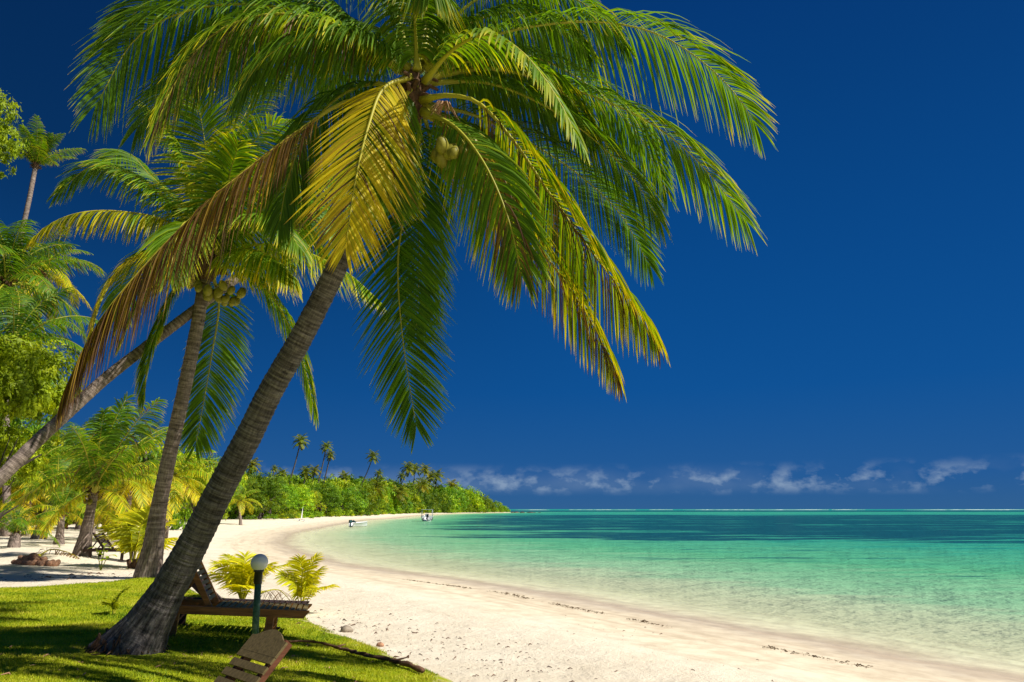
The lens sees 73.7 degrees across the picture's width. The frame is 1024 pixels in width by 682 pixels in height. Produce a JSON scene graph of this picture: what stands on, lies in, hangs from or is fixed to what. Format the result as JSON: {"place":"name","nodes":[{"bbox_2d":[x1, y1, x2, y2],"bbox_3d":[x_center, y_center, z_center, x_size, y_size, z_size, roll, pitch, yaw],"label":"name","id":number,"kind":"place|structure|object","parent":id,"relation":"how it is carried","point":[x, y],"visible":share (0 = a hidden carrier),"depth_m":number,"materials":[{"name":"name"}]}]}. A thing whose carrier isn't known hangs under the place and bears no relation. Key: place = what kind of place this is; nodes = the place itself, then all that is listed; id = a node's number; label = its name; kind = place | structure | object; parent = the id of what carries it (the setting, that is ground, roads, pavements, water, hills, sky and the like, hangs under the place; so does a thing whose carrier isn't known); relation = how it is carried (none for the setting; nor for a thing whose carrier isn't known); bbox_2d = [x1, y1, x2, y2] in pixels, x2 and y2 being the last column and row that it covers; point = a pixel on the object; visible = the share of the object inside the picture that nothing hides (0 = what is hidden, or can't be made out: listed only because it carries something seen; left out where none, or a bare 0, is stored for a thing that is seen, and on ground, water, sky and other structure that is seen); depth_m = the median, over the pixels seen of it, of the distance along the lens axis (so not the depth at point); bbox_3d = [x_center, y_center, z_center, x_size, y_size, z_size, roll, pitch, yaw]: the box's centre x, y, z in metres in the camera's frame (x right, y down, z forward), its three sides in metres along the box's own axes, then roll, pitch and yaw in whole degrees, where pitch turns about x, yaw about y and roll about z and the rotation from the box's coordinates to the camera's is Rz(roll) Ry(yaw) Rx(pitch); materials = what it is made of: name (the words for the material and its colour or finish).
{"place":"outdoors","nodes":[
{"label":"outdoors","id":0,"kind":"place"},
{"bbox_2d":[0,576,452,681],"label":"lawn","id":1,"kind":"structure","parent":0,"point":[177,649],"depth_m":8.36,"materials":[{"name":"green plant"}]},
{"bbox_2d":[99,585,131,613],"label":"young palm","id":2,"kind":"object","parent":1,"relation":"on","point":[114,604],"visible":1,"depth_m":11.29,"materials":[{"name":"green plant"}]},
{"bbox_2d":[0,152,396,487],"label":"palm tree","id":3,"kind":"object","parent":1,"relation":"on","point":[20,457],"visible":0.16,"depth_m":17.50,"materials":[{"name":"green plant"}]},
{"bbox_2d":[22,73,385,577],"bbox_3d":[-8.458,-1.697,18.894,10.411,16.080,5.428,0,-14,0],"label":"palm tree","id":4,"kind":"object","parent":1,"relation":"on","point":[234,154],"visible":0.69,"depth_m":18.51,"materials":[{"name":"green plant"}]},
{"bbox_2d":[169,561,311,636],"bbox_3d":[-3.810,3.521,9.372,2.060,1.168,0.724,7,-15,-12],"label":"sun lounger","id":5,"kind":"object","parent":1,"relation":"on","point":[271,612],"visible":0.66,"depth_m":9.16,"materials":[{"name":"brown wood"}]},
{"bbox_2d":[178,579,309,628],"bbox_3d":[-4.232,3.972,10.534,2.120,0.933,0.724,7,-15,-12],"label":"sun lounger","id":6,"kind":"object","parent":1,"relation":"on","point":[182,619],"visible":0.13,"depth_m":10.70,"materials":[{"name":"brown wood"}]},
{"bbox_2d":[208,550,291,598],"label":"young palm","id":7,"kind":"object","parent":1,"relation":"on","point":[238,577],"visible":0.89,"depth_m":14.30,"materials":[{"name":"yellow plant"}]},
{"bbox_2d":[214,629,291,681],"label":"sun lounger","id":8,"kind":"object","parent":1,"relation":"on","point":[270,649],"visible":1,"depth_m":5.30,"materials":[{"name":"brown wood"}]},
{"bbox_2d":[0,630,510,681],"bbox_3d":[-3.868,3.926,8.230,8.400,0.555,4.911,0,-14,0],"label":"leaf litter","id":9,"kind":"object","parent":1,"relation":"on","point":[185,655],"visible":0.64,"depth_m":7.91,"materials":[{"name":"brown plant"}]},
{"bbox_2d":[251,554,267,634],"bbox_3d":[-3.197,3.316,8.517,0.211,1.266,0.211,0,-14,0],"label":"lamp post","id":10,"kind":"object","parent":1,"relation":"on","point":[259,563],"visible":0.95,"depth_m":8.54,"materials":[{"name":"green metal"}]},
{"bbox_2d":[288,640,424,672],"bbox_3d":[-2.011,4.154,9.094,2.504,0.134,0.442,-9,-16,32],"label":"branch","id":11,"kind":"object","parent":1,"relation":"on","point":[417,668],"visible":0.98,"depth_m":8.85,"materials":[{"name":"brown plant"}]},
{"bbox_2d":[54,0,778,655],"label":"palm tree","id":12,"kind":"object","parent":1,"relation":"on","point":[378,174],"visible":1,"depth_m":8.30,"materials":[{"name":"green plant"}]},
{"bbox_2d":[0,512,1023,681],"bbox_3d":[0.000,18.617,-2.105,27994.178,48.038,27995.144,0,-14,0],"label":"ground","id":13,"kind":"structure","parent":0,"point":[728,638],"depth_m":14.78,"materials":[{"name":"beige sand"}]},
{"bbox_2d":[0,88,31,179],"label":"broadleaf tree","id":14,"kind":"object","parent":13,"relation":"on","point":[11,145],"visible":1,"depth_m":34.09,"materials":[{"name":"green plant"}]},
{"bbox_2d":[0,420,47,517],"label":"broadleaf tree","id":15,"kind":"object","parent":13,"relation":"on","point":[13,435],"visible":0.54,"depth_m":24.83,"materials":[{"name":"green plant"}]},
{"bbox_2d":[0,463,56,536],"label":"palm tree","id":16,"kind":"object","parent":13,"relation":"on","point":[28,507],"visible":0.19,"depth_m":45.58,"materials":[{"name":"green plant"}]},
{"bbox_2d":[0,413,63,469],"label":"broadleaf tree","id":17,"kind":"object","parent":13,"relation":"on","point":[31,428],"visible":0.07,"depth_m":50.74,"materials":[{"name":"green plant"}]},
{"bbox_2d":[0,501,68,547],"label":"palm tree","id":18,"kind":"object","parent":13,"relation":"on","point":[14,540],"visible":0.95,"depth_m":32.79,"materials":[{"name":"green plant"}]},
{"bbox_2d":[11,434,74,534],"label":"palm tree","id":19,"kind":"object","parent":13,"relation":"on","point":[49,452],"visible":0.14,"depth_m":47.44,"materials":[{"name":"green plant"}]},
{"bbox_2d":[0,329,86,467],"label":"broadleaf tree","id":20,"kind":"object","parent":13,"relation":"on","point":[24,379],"visible":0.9,"depth_m":21.73,"materials":[{"name":"green plant"}]},
{"bbox_2d":[2,114,87,536],"bbox_3d":[-35.447,-1.639,47.907,5.371,29.832,5.242,-9,-16,31],"label":"palm tree","id":21,"kind":"object","parent":13,"relation":"on","point":[42,145],"visible":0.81,"depth_m":50.37,"materials":[{"name":"green plant"}]},
{"bbox_2d":[0,415,98,526],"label":"broadleaf tree","id":22,"kind":"object","parent":13,"relation":"on","point":[68,520],"visible":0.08,"depth_m":57.43,"materials":[{"name":"green plant"}]},
{"bbox_2d":[0,219,103,347],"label":"palm tree","id":23,"kind":"object","parent":13,"relation":"on","point":[15,265],"visible":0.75,"depth_m":32.87,"materials":[{"name":"green plant"}]},
{"bbox_2d":[2,227,104,332],"bbox_3d":[-26.626,2.028,36.935,5.536,17.448,6.365,-13,-19,43],"label":"palm tree","id":24,"kind":"object","parent":13,"relation":"on","point":[64,282],"visible":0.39,"depth_m":39.01,"materials":[{"name":"green plant"}]},
{"bbox_2d":[0,286,110,439],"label":"palm tree","id":25,"kind":"object","parent":13,"relation":"on","point":[29,320],"visible":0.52,"depth_m":26.19,"materials":[{"name":"green plant"}]},
{"bbox_2d":[1,454,113,538],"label":"palm tree","id":26,"kind":"object","parent":13,"relation":"on","point":[44,476],"visible":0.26,"depth_m":40.95,"materials":[{"name":"green plant"}]},
{"bbox_2d":[36,548,79,558],"bbox_3d":[-16.687,7.995,25.335,1.973,0.653,1.499,0,-14,0],"label":"fallen frond","id":27,"kind":"object","parent":13,"relation":"on","point":[62,552],"visible":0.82,"depth_m":25.43,"materials":[{"name":"beige plant"}]},
{"bbox_2d":[16,478,105,543],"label":"palm tree","id":28,"kind":"object","parent":13,"relation":"on","point":[59,534],"visible":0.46,"depth_m":36.47,"materials":[{"name":"green plant"}]},
{"bbox_2d":[1,572,131,580],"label":"beach litter","id":29,"kind":"object","parent":13,"relation":"on","point":[72,574],"visible":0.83,"depth_m":18.90,"materials":[{"name":"brown plant"}]},
{"bbox_2d":[28,413,125,534],"bbox_3d":[-32.940,9.919,51.336,7.303,9.236,6.819,9,-16,-31],"label":"palm tree","id":30,"kind":"object","parent":13,"relation":"on","point":[71,462],"visible":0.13,"depth_m":51.11,"materials":[{"name":"green plant"}]},
{"bbox_2d":[36,445,140,529],"bbox_3d":[-37.606,12.988,61.148,10.067,8.243,10.094,2,-14,-7],"label":"broadleaf tree","id":31,"kind":"object","parent":13,"relation":"on","point":[78,527],"visible":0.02,"depth_m":59.74,"materials":[{"name":"green plant"}]},
{"bbox_2d":[88,543,116,569],"bbox_3d":[-12.927,6.814,21.517,0.771,0.872,0.557,-8,-16,30],"label":"seedling","id":32,"kind":"object","parent":13,"relation":"on","point":[107,557],"visible":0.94,"depth_m":21.52,"materials":[{"name":"green plant"}]},
{"bbox_2d":[11,393,193,555],"bbox_3d":[-15.834,5.071,26.104,6.308,6.270,6.172,0,-14,0],"label":"palm tree","id":33,"kind":"object","parent":13,"relation":"on","point":[100,456],"visible":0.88,"depth_m":25.81,"materials":[{"name":"green plant"}]},
{"bbox_2d":[83,533,132,560],"bbox_3d":[-15.012,7.760,25.826,2.000,1.010,0.724,-1,-14,3],"label":"sun lounger","id":34,"kind":"object","parent":13,"relation":"on","point":[91,550],"visible":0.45,"depth_m":25.62,"materials":[{"name":"brown wood"}]},
{"bbox_2d":[94,486,126,527],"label":"palm tree","id":35,"kind":"object","parent":13,"relation":"on","point":[97,524],"visible":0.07,"depth_m":56.22,"materials":[{"name":"green plant"}]},
{"bbox_2d":[74,459,192,538],"bbox_3d":[-23.599,9.838,42.134,6.273,5.210,6.426,-5,-15,21],"label":"palm tree","id":36,"kind":"object","parent":13,"relation":"on","point":[129,491],"visible":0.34,"depth_m":41.66,"materials":[{"name":"green plant"}]},
{"bbox_2d":[91,505,178,568],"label":"young palm","id":37,"kind":"object","parent":13,"relation":"on","point":[132,532],"visible":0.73,"depth_m":23.01,"materials":[{"name":"yellow plant"}]},
{"bbox_2d":[120,420,165,475],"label":"palm tree","id":38,"kind":"object","parent":13,"relation":"on","point":[142,437],"visible":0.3,"depth_m":63.62,"materials":[{"name":"green plant"}]},
{"bbox_2d":[94,448,192,529],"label":"broadleaf tree","id":39,"kind":"object","parent":13,"relation":"on","point":[181,514],"visible":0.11,"depth_m":64.74,"materials":[{"name":"green plant"}]},
{"bbox_2d":[102,439,214,518],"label":"broadleaf tree","id":40,"kind":"object","parent":13,"relation":"on","point":[160,448],"visible":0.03,"depth_m":87.39,"materials":[{"name":"green plant"}]},
{"bbox_2d":[112,449,218,540],"bbox_3d":[-23.174,10.482,46.242,7.360,6.172,6.870,0,-14,0],"label":"palm tree","id":41,"kind":"object","parent":13,"relation":"on","point":[179,481],"visible":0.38,"depth_m":45.84,"materials":[{"name":"green plant"}]},
{"bbox_2d":[172,459,230,520],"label":"broadleaf tree","id":42,"kind":"object","parent":13,"relation":"on","point":[191,505],"visible":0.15,"depth_m":75.83,"materials":[{"name":"green plant"}]},
{"bbox_2d":[183,453,248,511],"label":"broadleaf tree","id":43,"kind":"object","parent":13,"relation":"on","point":[211,458],"visible":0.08,"depth_m":97.73,"materials":[{"name":"green plant"}]},
{"bbox_2d":[222,498,252,518],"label":"broadleaf tree","id":44,"kind":"object","parent":13,"relation":"on","point":[232,515],"visible":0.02,"depth_m":119.86,"materials":[{"name":"green plant"}]},
{"bbox_2d":[229,481,262,524],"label":"palm tree","id":45,"kind":"object","parent":13,"relation":"on","point":[239,499],"visible":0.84,"depth_m":89.69,"materials":[{"name":"green plant"}]},
{"bbox_2d":[228,465,267,516],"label":"broadleaf tree","id":46,"kind":"object","parent":13,"relation":"on","point":[252,476],"visible":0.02,"depth_m":140.40,"materials":[{"name":"green plant"}]},
{"bbox_2d":[232,477,267,513],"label":"broadleaf tree","id":47,"kind":"object","parent":13,"relation":"on","point":[258,499],"visible":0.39,"depth_m":117.39,"materials":[{"name":"green plant"}]},
{"bbox_2d":[247,457,261,475],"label":"palm tree","id":48,"kind":"object","parent":13,"relation":"on","point":[253,462],"visible":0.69,"depth_m":144.19,"materials":[{"name":"green plant"}]},
{"bbox_2d":[243,469,290,518],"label":"broadleaf tree","id":49,"kind":"object","parent":13,"relation":"on","point":[272,486],"visible":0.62,"depth_m":120.80,"materials":[{"name":"green plant"}]},
{"bbox_2d":[255,480,288,518],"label":"broadleaf tree","id":50,"kind":"object","parent":13,"relation":"on","point":[284,497],"visible":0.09,"depth_m":127.92,"materials":[{"name":"green plant"}]},
{"bbox_2d":[245,479,299,513],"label":"broadleaf tree","id":51,"kind":"object","parent":13,"relation":"on","point":[289,498],"visible":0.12,"depth_m":134.89,"materials":[{"name":"green plant"}]},
{"bbox_2d":[258,476,294,514],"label":"broadleaf tree","id":52,"kind":"object","parent":13,"relation":"on","point":[284,479],"visible":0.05,"depth_m":161.81,"materials":[{"name":"green plant"}]},
{"bbox_2d":[261,589,293,600],"bbox_3d":[-4.721,5.341,13.879,0.859,0.533,2.532,5,-15,-21],"label":"fallen frond","id":53,"kind":"object","parent":13,"relation":"on","point":[270,590],"visible":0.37,"depth_m":14.47,"materials":[{"name":"beige plant"}]},
{"bbox_2d":[281,484,315,510],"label":"broadleaf tree","id":54,"kind":"object","parent":13,"relation":"on","point":[303,491],"visible":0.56,"depth_m":149.97,"materials":[{"name":"green plant"}]},
{"bbox_2d":[290,433,310,481],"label":"palm tree","id":55,"kind":"object","parent":13,"relation":"on","point":[300,441],"visible":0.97,"depth_m":175.93,"materials":[{"name":"green plant"}]},
{"bbox_2d":[283,474,327,513],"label":"broadleaf tree","id":56,"kind":"object","parent":13,"relation":"on","point":[307,483],"visible":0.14,"depth_m":185.36,"materials":[{"name":"green plant"}]},
{"bbox_2d":[298,464,313,483],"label":"palm tree","id":57,"kind":"object","parent":13,"relation":"on","point":[305,471],"visible":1,"depth_m":184.18,"materials":[{"name":"green plant"}]},
{"bbox_2d":[274,552,339,600],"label":"young palm","id":58,"kind":"object","parent":13,"relation":"on","point":[309,581],"visible":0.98,"depth_m":13.76,"materials":[{"name":"yellow plant"}]},
{"bbox_2d":[291,489,326,512],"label":"broadleaf tree","id":59,"kind":"object","parent":13,"relation":"on","point":[316,498],"visible":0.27,"depth_m":158.87,"materials":[{"name":"green plant"}]},
{"bbox_2d":[309,464,321,481],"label":"palm tree","id":60,"kind":"object","parent":13,"relation":"on","point":[315,469],"visible":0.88,"depth_m":189.50,"materials":[{"name":"green plant"}]},
{"bbox_2d":[312,441,333,511],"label":"palm tree","id":61,"kind":"object","parent":13,"relation":"on","point":[325,447],"visible":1,"depth_m":194.66,"materials":[{"name":"green plant"}]},
{"bbox_2d":[307,480,342,514],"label":"broadleaf tree","id":62,"kind":"object","parent":13,"relation":"on","point":[333,500],"visible":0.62,"depth_m":174.12,"materials":[{"name":"green plant"}]},
{"bbox_2d":[323,450,335,484],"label":"palm tree","id":63,"kind":"object","parent":13,"relation":"on","point":[330,455],"visible":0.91,"depth_m":197.43,"materials":[{"name":"green plant"}]},
{"bbox_2d":[319,483,342,514],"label":"broadleaf tree","id":64,"kind":"object","parent":13,"relation":"on","point":[336,488],"visible":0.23,"depth_m":181.98,"materials":[{"name":"green plant"}]},
{"bbox_2d":[316,473,353,512],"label":"broadleaf tree","id":65,"kind":"object","parent":13,"relation":"on","point":[340,482],"visible":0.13,"depth_m":205.47,"materials":[{"name":"green plant"}]},
{"bbox_2d":[327,491,359,515],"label":"broadleaf tree","id":66,"kind":"object","parent":13,"relation":"on","point":[346,506],"visible":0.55,"depth_m":187.83,"materials":[{"name":"green plant"}]},
{"bbox_2d":[337,470,350,482],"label":"palm tree","id":67,"kind":"object","parent":13,"relation":"on","point":[344,475],"visible":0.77,"depth_m":226.85,"materials":[{"name":"green plant"}]},
{"bbox_2d":[340,625,352,631],"bbox_3d":[-2.824,4.941,11.675,0.228,0.154,0.183,0,-14,0],"label":"rock","id":68,"kind":"object","parent":13,"relation":"on","point":[346,628],"visible":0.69,"depth_m":11.63,"materials":[{"name":"beige stone"}]},
{"bbox_2d":[330,485,368,512],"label":"broadleaf tree","id":69,"kind":"object","parent":13,"relation":"on","point":[362,507],"visible":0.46,"depth_m":194.57,"materials":[{"name":"green plant"}]},
{"bbox_2d":[338,480,370,503],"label":"broadleaf tree","id":70,"kind":"object","parent":13,"relation":"on","point":[356,485],"visible":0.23,"depth_m":203.27,"materials":[{"name":"green plant"}]},
{"bbox_2d":[343,483,381,511],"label":"broadleaf tree","id":71,"kind":"object","parent":13,"relation":"on","point":[372,498],"visible":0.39,"depth_m":209.66,"materials":[{"name":"green plant"}]},
{"bbox_2d":[361,449,379,484],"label":"palm tree","id":72,"kind":"object","parent":13,"relation":"on","point":[372,455],"visible":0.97,"depth_m":253.97,"materials":[{"name":"green plant"}]},
{"bbox_2d":[370,478,388,498],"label":"palm tree","id":73,"kind":"object","parent":13,"relation":"on","point":[379,487],"visible":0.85,"depth_m":238.57,"materials":[{"name":"green plant"}]},
{"bbox_2d":[370,476,401,489],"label":"broadleaf tree","id":74,"kind":"object","parent":13,"relation":"on","point":[390,482],"visible":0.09,"depth_m":333.60,"materials":[{"name":"green plant"}]},
{"bbox_2d":[382,486,402,513],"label":"broadleaf tree","id":75,"kind":"object","parent":13,"relation":"on","point":[393,503],"visible":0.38,"depth_m":282.41,"materials":[{"name":"green plant"}]},
{"bbox_2d":[390,483,410,504],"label":"palm tree","id":76,"kind":"object","parent":13,"relation":"on","point":[399,491],"visible":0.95,"depth_m":283.98,"materials":[{"name":"green plant"}]},
{"bbox_2d":[389,485,412,513],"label":"broadleaf tree","id":77,"kind":"object","parent":13,"relation":"on","point":[410,504],"visible":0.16,"depth_m":305.48,"materials":[{"name":"green plant"}]},
{"bbox_2d":[400,461,416,485],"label":"palm tree","id":78,"kind":"object","parent":13,"relation":"on","point":[408,468],"visible":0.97,"depth_m":336.26,"materials":[{"name":"green plant"}]},
{"bbox_2d":[406,489,418,511],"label":"broadleaf tree","id":79,"kind":"object","parent":13,"relation":"on","point":[415,504],"visible":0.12,"depth_m":323.31,"materials":[{"name":"green plant"}]},
{"bbox_2d":[411,463,422,489],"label":"palm tree","id":80,"kind":"object","parent":13,"relation":"on","point":[417,469],"visible":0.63,"depth_m":370.99,"materials":[{"name":"green plant"}]},
{"bbox_2d":[399,477,434,502],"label":"broadleaf tree","id":81,"kind":"object","parent":13,"relation":"on","point":[417,483],"visible":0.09,"depth_m":385.61,"materials":[{"name":"green plant"}]},
{"bbox_2d":[410,489,426,513],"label":"broadleaf tree","id":82,"kind":"object","parent":13,"relation":"on","point":[421,506],"visible":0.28,"depth_m":336.10,"materials":[{"name":"green plant"}]},
{"bbox_2d":[414,476,432,496],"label":"palm tree","id":83,"kind":"object","parent":13,"relation":"on","point":[423,485],"visible":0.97,"depth_m":327.11,"materials":[{"name":"green plant"}]},
{"bbox_2d":[416,488,432,512],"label":"broadleaf tree","id":84,"kind":"object","parent":13,"relation":"on","point":[423,494],"visible":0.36,"depth_m":357.56,"materials":[{"name":"green plant"}]},
{"bbox_2d":[419,463,432,476],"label":"palm tree","id":85,"kind":"object","parent":13,"relation":"on","point":[425,468],"visible":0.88,"depth_m":390.90,"materials":[{"name":"green plant"}]},
{"bbox_2d":[420,491,438,512],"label":"broadleaf tree","id":86,"kind":"object","parent":13,"relation":"on","point":[434,506],"visible":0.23,"depth_m":365.59,"materials":[{"name":"green plant"}]},
{"bbox_2d":[424,470,436,486],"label":"palm tree","id":87,"kind":"object","parent":13,"relation":"on","point":[431,475],"visible":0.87,"depth_m":402.46,"materials":[{"name":"green plant"}]},
{"bbox_2d":[251,609,616,681],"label":"beach litter","id":88,"kind":"object","parent":13,"relation":"on","point":[442,647],"visible":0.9,"depth_m":10.65,"materials":[{"name":"brown plant"}]},
{"bbox_2d":[428,490,445,510],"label":"broadleaf tree","id":89,"kind":"object","parent":13,"relation":"on","point":[437,496],"visible":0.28,"depth_m":378.79,"materials":[{"name":"green plant"}]},
{"bbox_2d":[430,468,445,488],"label":"palm tree","id":90,"kind":"object","parent":13,"relation":"on","point":[437,474],"visible":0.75,"depth_m":414.19,"materials":[{"name":"green plant"}]},
{"bbox_2d":[434,490,452,512],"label":"broadleaf tree","id":91,"kind":"object","parent":13,"relation":"on","point":[445,499],"visible":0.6,"depth_m":390.53,"materials":[{"name":"green plant"}]},
{"bbox_2d":[433,483,462,512],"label":"broadleaf tree","id":92,"kind":"object","parent":13,"relation":"on","point":[455,504],"visible":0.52,"depth_m":401.74,"materials":[{"name":"green plant"}]},
{"bbox_2d":[449,486,469,511],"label":"broadleaf tree","id":93,"kind":"object","parent":13,"relation":"on","point":[461,495],"visible":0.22,"depth_m":426.46,"materials":[{"name":"green plant"}]},
{"bbox_2d":[459,485,485,512],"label":"broadleaf tree","id":94,"kind":"object","parent":13,"relation":"on","point":[476,502],"visible":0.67,"depth_m":447.66,"materials":[{"name":"green plant"}]},
{"bbox_2d":[472,492,489,511],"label":"broadleaf tree","id":95,"kind":"object","parent":13,"relation":"on","point":[485,501],"visible":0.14,"depth_m":461.41,"materials":[{"name":"green plant"}]},
{"bbox_2d":[404,579,872,667],"bbox_3d":[1.784,6.790,17.238,1.276,0.094,18.873,9,-16,-33],"label":"seaweed","id":96,"kind":"object","parent":13,"relation":"on","point":[644,621],"visible":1,"depth_m":15.77,"materials":[{"name":"brown plant"}]},
{"bbox_2d":[0,0,1023,508],"label":"sky","id":97,"kind":"structure","parent":0,"point":[869,354],"materials":[{"name":"blue"}]},
{"bbox_2d":[323,509,1023,642],"bbox_3d":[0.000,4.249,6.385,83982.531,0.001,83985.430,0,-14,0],"label":"water","id":98,"kind":"structure","parent":0,"point":[959,571],"depth_m":41.08,"materials":[{"name":"teal liquid"}]},
{"bbox_2d":[349,520,366,526],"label":"dinghy","id":99,"kind":"object","parent":98,"relation":"on","point":[353,523],"visible":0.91,"depth_m":101.46,"materials":[{"name":"grey paint"}]},
{"bbox_2d":[421,509,432,520],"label":"motor boat","id":100,"kind":"object","parent":98,"relation":"on","point":[426,517],"visible":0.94,"depth_m":148.96,"materials":[{"name":"white plastic"}]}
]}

